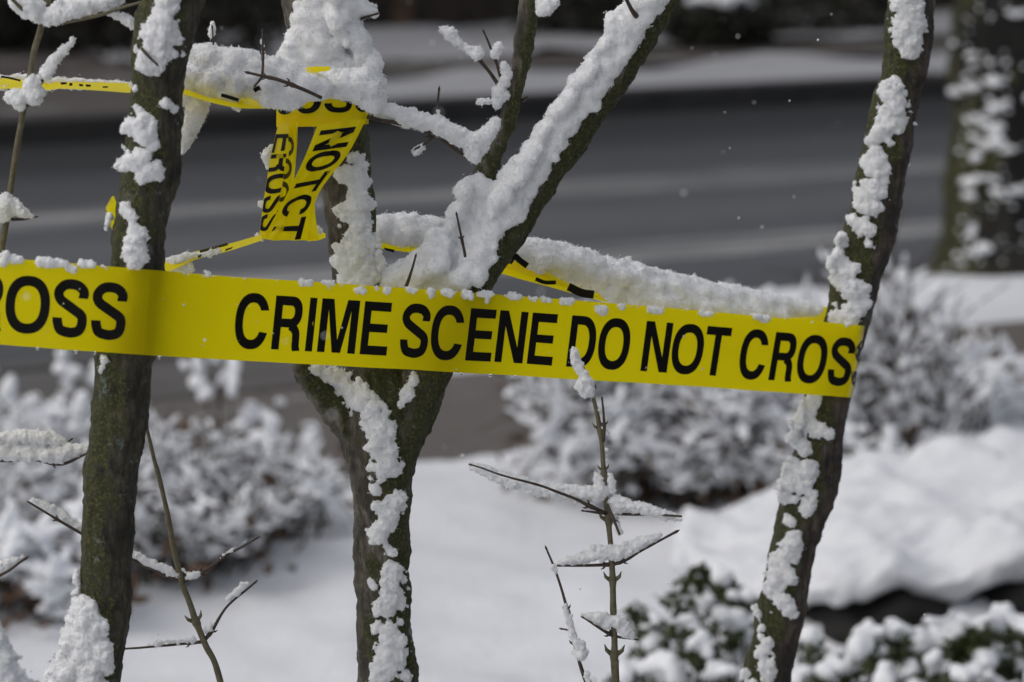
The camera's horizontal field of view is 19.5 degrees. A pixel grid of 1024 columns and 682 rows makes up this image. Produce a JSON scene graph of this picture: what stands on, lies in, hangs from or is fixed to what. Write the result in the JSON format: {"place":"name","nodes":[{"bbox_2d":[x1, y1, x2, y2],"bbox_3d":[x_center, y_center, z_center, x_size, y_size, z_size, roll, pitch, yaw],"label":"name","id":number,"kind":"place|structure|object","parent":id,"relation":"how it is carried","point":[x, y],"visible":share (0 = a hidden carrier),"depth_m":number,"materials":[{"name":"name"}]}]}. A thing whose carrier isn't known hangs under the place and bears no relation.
{"place":"outdoors","nodes":[
{"label":"outdoors","id":0,"kind":"place"},
{"bbox_2d":[0,50,228,117],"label":"sidewalk","id":1,"kind":"structure","parent":0,"point":[67,101],"depth_m":18.01,"materials":[{"name":"grey concrete"}]},
{"bbox_2d":[0,356,343,411],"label":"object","id":2,"kind":"object","parent":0,"point":[170,377],"visible":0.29,"depth_m":9.04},
{"bbox_2d":[0,95,951,363],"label":"road","id":3,"kind":"structure","parent":0,"point":[784,175],"depth_m":13.87,"materials":[{"name":"grey asphalt"}]},
{"bbox_2d":[8,0,950,79],"bbox_3d":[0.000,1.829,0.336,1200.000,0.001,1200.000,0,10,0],"label":"ground","id":4,"kind":"structure","parent":0,"point":[871,56],"depth_m":21.75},
{"bbox_2d":[0,356,186,373],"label":"kerb","id":5,"kind":"structure","parent":4,"relation":"on","point":[27,369],"depth_m":9.15,"materials":[{"name":"grey concrete"}]},
{"bbox_2d":[0,72,948,144],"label":"kerb","id":6,"kind":"structure","parent":4,"relation":"on","point":[74,127],"depth_m":17.13,"materials":[{"name":"grey concrete"}]},
{"bbox_2d":[382,37,949,74],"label":"footpath","id":7,"kind":"structure","parent":4,"relation":"on","point":[577,59],"depth_m":19.54,"materials":[{"name":"grey concrete"}]},
{"bbox_2d":[384,52,949,98],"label":"verge","id":8,"kind":"structure","parent":4,"relation":"on","point":[763,66],"depth_m":18.23,"materials":[{"name":"white snow"}]},
{"bbox_2d":[15,7,951,63],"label":"lawn","id":9,"kind":"structure","parent":0,"point":[397,43],"depth_m":20.61,"materials":[{"name":"grey"}]},
{"bbox_2d":[0,0,85,51],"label":"hedge shrub","id":10,"kind":"object","parent":9,"relation":"on","point":[22,41],"visible":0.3,"depth_m":19.94,"materials":[{"name":"black plant"}]},
{"bbox_2d":[0,0,137,54],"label":"hedge shrub","id":11,"kind":"object","parent":9,"relation":"on","point":[109,40],"visible":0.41,"depth_m":19.72,"materials":[{"name":"black plant"}]},
{"bbox_2d":[135,0,286,55],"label":"hedge shrub","id":12,"kind":"object","parent":9,"relation":"on","point":[250,35],"visible":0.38,"depth_m":18.83,"materials":[{"name":"black plant"}]},
{"bbox_2d":[0,0,952,45],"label":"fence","id":13,"kind":"object","parent":9,"relation":"on","point":[458,13],"visible":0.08,"depth_m":21.45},
{"bbox_2d":[500,0,623,34],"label":"hedge shrub","id":14,"kind":"object","parent":9,"relation":"on","point":[555,22],"visible":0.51,"depth_m":20.93,"materials":[{"name":"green plant"}]},
{"bbox_2d":[659,0,777,48],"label":"hedge shrub","id":15,"kind":"object","parent":9,"relation":"on","point":[709,24],"visible":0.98,"depth_m":20.01,"materials":[{"name":"black plant"}]},
{"bbox_2d":[745,0,887,38],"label":"hedge shrub","id":16,"kind":"object","parent":9,"relation":"on","point":[859,19],"visible":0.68,"depth_m":21.08,"materials":[{"name":"black plant"}]},
{"bbox_2d":[22,2,1000,647],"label":"falling snow","id":17,"kind":"structure","parent":0,"point":[542,292],"depth_m":2.31,"materials":[{"name":"white snow"}]},
{"bbox_2d":[0,400,1023,681],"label":"snowy lawn","id":18,"kind":"structure","parent":0,"point":[486,598],"depth_m":6.30,"materials":[{"name":"white snow"}]},
{"bbox_2d":[0,621,39,681],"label":"snow","id":19,"kind":"structure","parent":18,"relation":"on","point":[11,670],"depth_m":2.48,"materials":[{"name":"white snow"}]},
{"bbox_2d":[0,345,94,464],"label":"shrub","id":20,"kind":"object","parent":18,"relation":"on","point":[80,406],"visible":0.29,"depth_m":7.14,"materials":[{"name":"white plant"}]},
{"bbox_2d":[0,0,139,252],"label":"sapling","id":21,"kind":"object","parent":18,"relation":"on","point":[42,14],"visible":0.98,"depth_m":2.66,"materials":[{"name":"white plant"}]},
{"bbox_2d":[0,479,151,629],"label":"shrub","id":22,"kind":"object","parent":18,"relation":"on","point":[40,579],"visible":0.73,"depth_m":6.13,"materials":[{"name":"white plant"}]},
{"bbox_2d":[0,390,204,549],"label":"shrub","id":23,"kind":"object","parent":18,"relation":"on","point":[11,473],"visible":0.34,"depth_m":6.53,"materials":[{"name":"white plant"}]},
{"bbox_2d":[44,0,205,681],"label":"tree","id":24,"kind":"object","parent":18,"relation":"on","point":[91,642],"visible":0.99,"depth_m":2.65,"materials":[{"name":"brown plant"}]},
{"bbox_2d":[0,426,88,576],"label":"branch","id":25,"kind":"object","parent":24,"relation":"attached to","point":[53,448],"visible":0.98,"depth_m":2.79,"materials":[{"name":"plant"}]},
{"bbox_2d":[27,428,259,681],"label":"sapling","id":26,"kind":"object","parent":18,"relation":"on","point":[62,515],"visible":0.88,"depth_m":2.80,"materials":[{"name":"brown plant"}]},
{"bbox_2d":[27,405,350,592],"bbox_3d":[-0.772,0.341,6.508,0.688,0.385,0.752,8,13,36],"label":"shrub","id":27,"kind":"object","parent":18,"relation":"on","point":[213,519],"visible":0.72,"depth_m":6.47,"materials":[{"name":"white plant"}]},
{"bbox_2d":[84,358,348,476],"bbox_3d":[-0.711,0.195,7.237,0.673,0.409,0.333,0,10,0],"label":"shrub","id":28,"kind":"object","parent":18,"relation":"on","point":[270,422],"visible":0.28,"depth_m":7.21,"materials":[{"name":"white plant"}]},
{"bbox_2d":[201,434,353,545],"bbox_3d":[-0.569,0.349,6.880,0.440,0.234,0.402,-3,11,-17],"label":"shrub","id":29,"kind":"object","parent":18,"relation":"on","point":[328,464],"visible":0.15,"depth_m":6.84,"materials":[{"name":"white plant"}]},
{"bbox_2d":[187,0,679,681],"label":"tree","id":30,"kind":"object","parent":18,"relation":"on","point":[381,422],"visible":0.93,"depth_m":2.83,"materials":[{"name":"brown plant"}]},
{"bbox_2d":[0,42,334,154],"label":"barrier tape","id":31,"kind":"object","parent":30,"relation":"attached to","point":[216,74],"visible":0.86,"depth_m":2.72,"materials":[{"name":"yellow"}]},
{"bbox_2d":[254,65,387,241],"bbox_3d":[-0.178,-0.180,2.809,0.127,0.169,0.146,0,10,0],"label":"barrier tape","id":32,"kind":"object","parent":30,"relation":"attached to","point":[338,119],"visible":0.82,"depth_m":2.77,"materials":[{"name":"yellow plastic"}]},
{"bbox_2d":[105,196,261,272],"bbox_3d":[-0.301,-0.097,2.742,0.157,0.080,0.027,-5,11,-25],"label":"barrier tape","id":33,"kind":"object","parent":32,"relation":"attached to","point":[181,262],"visible":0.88,"depth_m":2.75,"materials":[{"name":"yellow plastic"}]},
{"bbox_2d":[545,546,591,681],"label":"sapling","id":34,"kind":"object","parent":18,"relation":"on","point":[580,651],"visible":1,"depth_m":2.79,"materials":[{"name":"white plant"}]},
{"bbox_2d":[468,346,681,681],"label":"sapling","id":35,"kind":"object","parent":18,"relation":"on","point":[599,490],"visible":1,"depth_m":2.79,"materials":[{"name":"white plant"}]},
{"bbox_2d":[476,298,792,511],"bbox_3d":[0.330,0.171,7.166,0.832,0.661,0.715,0,10,0],"label":"shrub","id":36,"kind":"object","parent":18,"relation":"on","point":[638,453],"visible":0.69,"depth_m":7.02,"materials":[{"name":"white plant"}]},
{"bbox_2d":[592,561,757,681],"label":"evergreen shrub","id":37,"kind":"object","parent":18,"relation":"on","point":[655,631],"visible":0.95,"depth_m":4.87,"materials":[{"name":"green plant"}]},
{"bbox_2d":[647,370,871,511],"bbox_3d":[0.556,0.193,7.121,0.603,0.452,0.563,0,10,0],"label":"shrub","id":38,"kind":"object","parent":18,"relation":"on","point":[758,470],"visible":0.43,"depth_m":7.02,"materials":[{"name":"white plant"}]},
{"bbox_2d":[739,0,935,681],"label":"tree","id":39,"kind":"object","parent":18,"relation":"on","point":[806,487],"visible":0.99,"depth_m":3.12,"materials":[{"name":"brown plant"}]},
{"bbox_2d":[0,250,864,397],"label":"barrier tape","id":40,"kind":"object","parent":39,"relation":"attached to","point":[88,305],"visible":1,"depth_m":2.80,"materials":[{"name":"yellow plastic"}]},
{"bbox_2d":[376,210,826,321],"bbox_3d":[0.119,-0.061,3.034,0.591,0.173,0.083,-5,12,-26],"label":"barrier tape","id":41,"kind":"object","parent":39,"relation":"attached to","point":[586,272],"visible":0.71,"depth_m":3.00,"materials":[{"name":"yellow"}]},
{"bbox_2d":[756,424,931,465],"bbox_3d":[0.846,0.270,6.929,0.564,0.175,0.210,0,10,0],"label":"shrub","id":42,"kind":"object","parent":18,"relation":"on","point":[889,442],"visible":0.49,"depth_m":6.90,"materials":[{"name":"white plant"}]},
{"bbox_2d":[669,425,1023,648],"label":"rock","id":43,"kind":"object","parent":18,"relation":"on","point":[956,535],"visible":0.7,"depth_m":6.19,"materials":[{"name":"white"}]},
{"bbox_2d":[764,198,1013,455],"bbox_3d":[0.890,-0.001,7.304,0.619,0.770,0.607,0,10,0],"label":"shrub","id":44,"kind":"object","parent":18,"relation":"on","point":[894,383],"visible":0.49,"depth_m":7.21,"materials":[{"name":"white plant"}]},
{"bbox_2d":[791,602,1023,681],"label":"evergreen shrub","id":45,"kind":"object","parent":18,"relation":"on","point":[958,640],"visible":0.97,"depth_m":4.83,"materials":[{"name":"green plant"}]},
{"bbox_2d":[873,304,1023,433],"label":"shrub","id":46,"kind":"object","parent":18,"relation":"on","point":[988,398],"visible":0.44,"depth_m":7.90,"materials":[{"name":"white plant"}]},
{"bbox_2d":[972,368,1023,420],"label":"shrub","id":47,"kind":"object","parent":18,"relation":"on","point":[1005,413],"visible":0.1,"depth_m":8.09,"materials":[{"name":"white plant"}]},
{"bbox_2d":[0,320,1023,484],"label":"footpath","id":48,"kind":"structure","parent":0,"point":[471,405],"depth_m":8.55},
{"bbox_2d":[727,281,776,292],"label":"shrub","id":49,"kind":"object","parent":48,"relation":"on","point":[768,288],"depth_m":8.37,"materials":[{"name":"plant"}]},
{"bbox_2d":[877,267,946,354],"bbox_3d":[1.181,-0.088,9.128,0.272,0.281,0.208,-4,11,-20],"label":"shrub","id":50,"kind":"object","parent":48,"relation":"on","point":[938,288],"visible":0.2,"depth_m":9.07,"materials":[{"name":"white plant"}]},
{"bbox_2d":[453,274,1023,372],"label":"verge","id":51,"kind":"structure","parent":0,"point":[1005,304],"depth_m":10.11,"materials":[{"name":"white snow"}]},
{"bbox_2d":[921,0,1023,276],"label":"tree","id":52,"kind":"object","parent":51,"relation":"on","point":[985,77],"visible":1,"depth_m":10.46,"materials":[{"name":"brown plant"}]}
]}

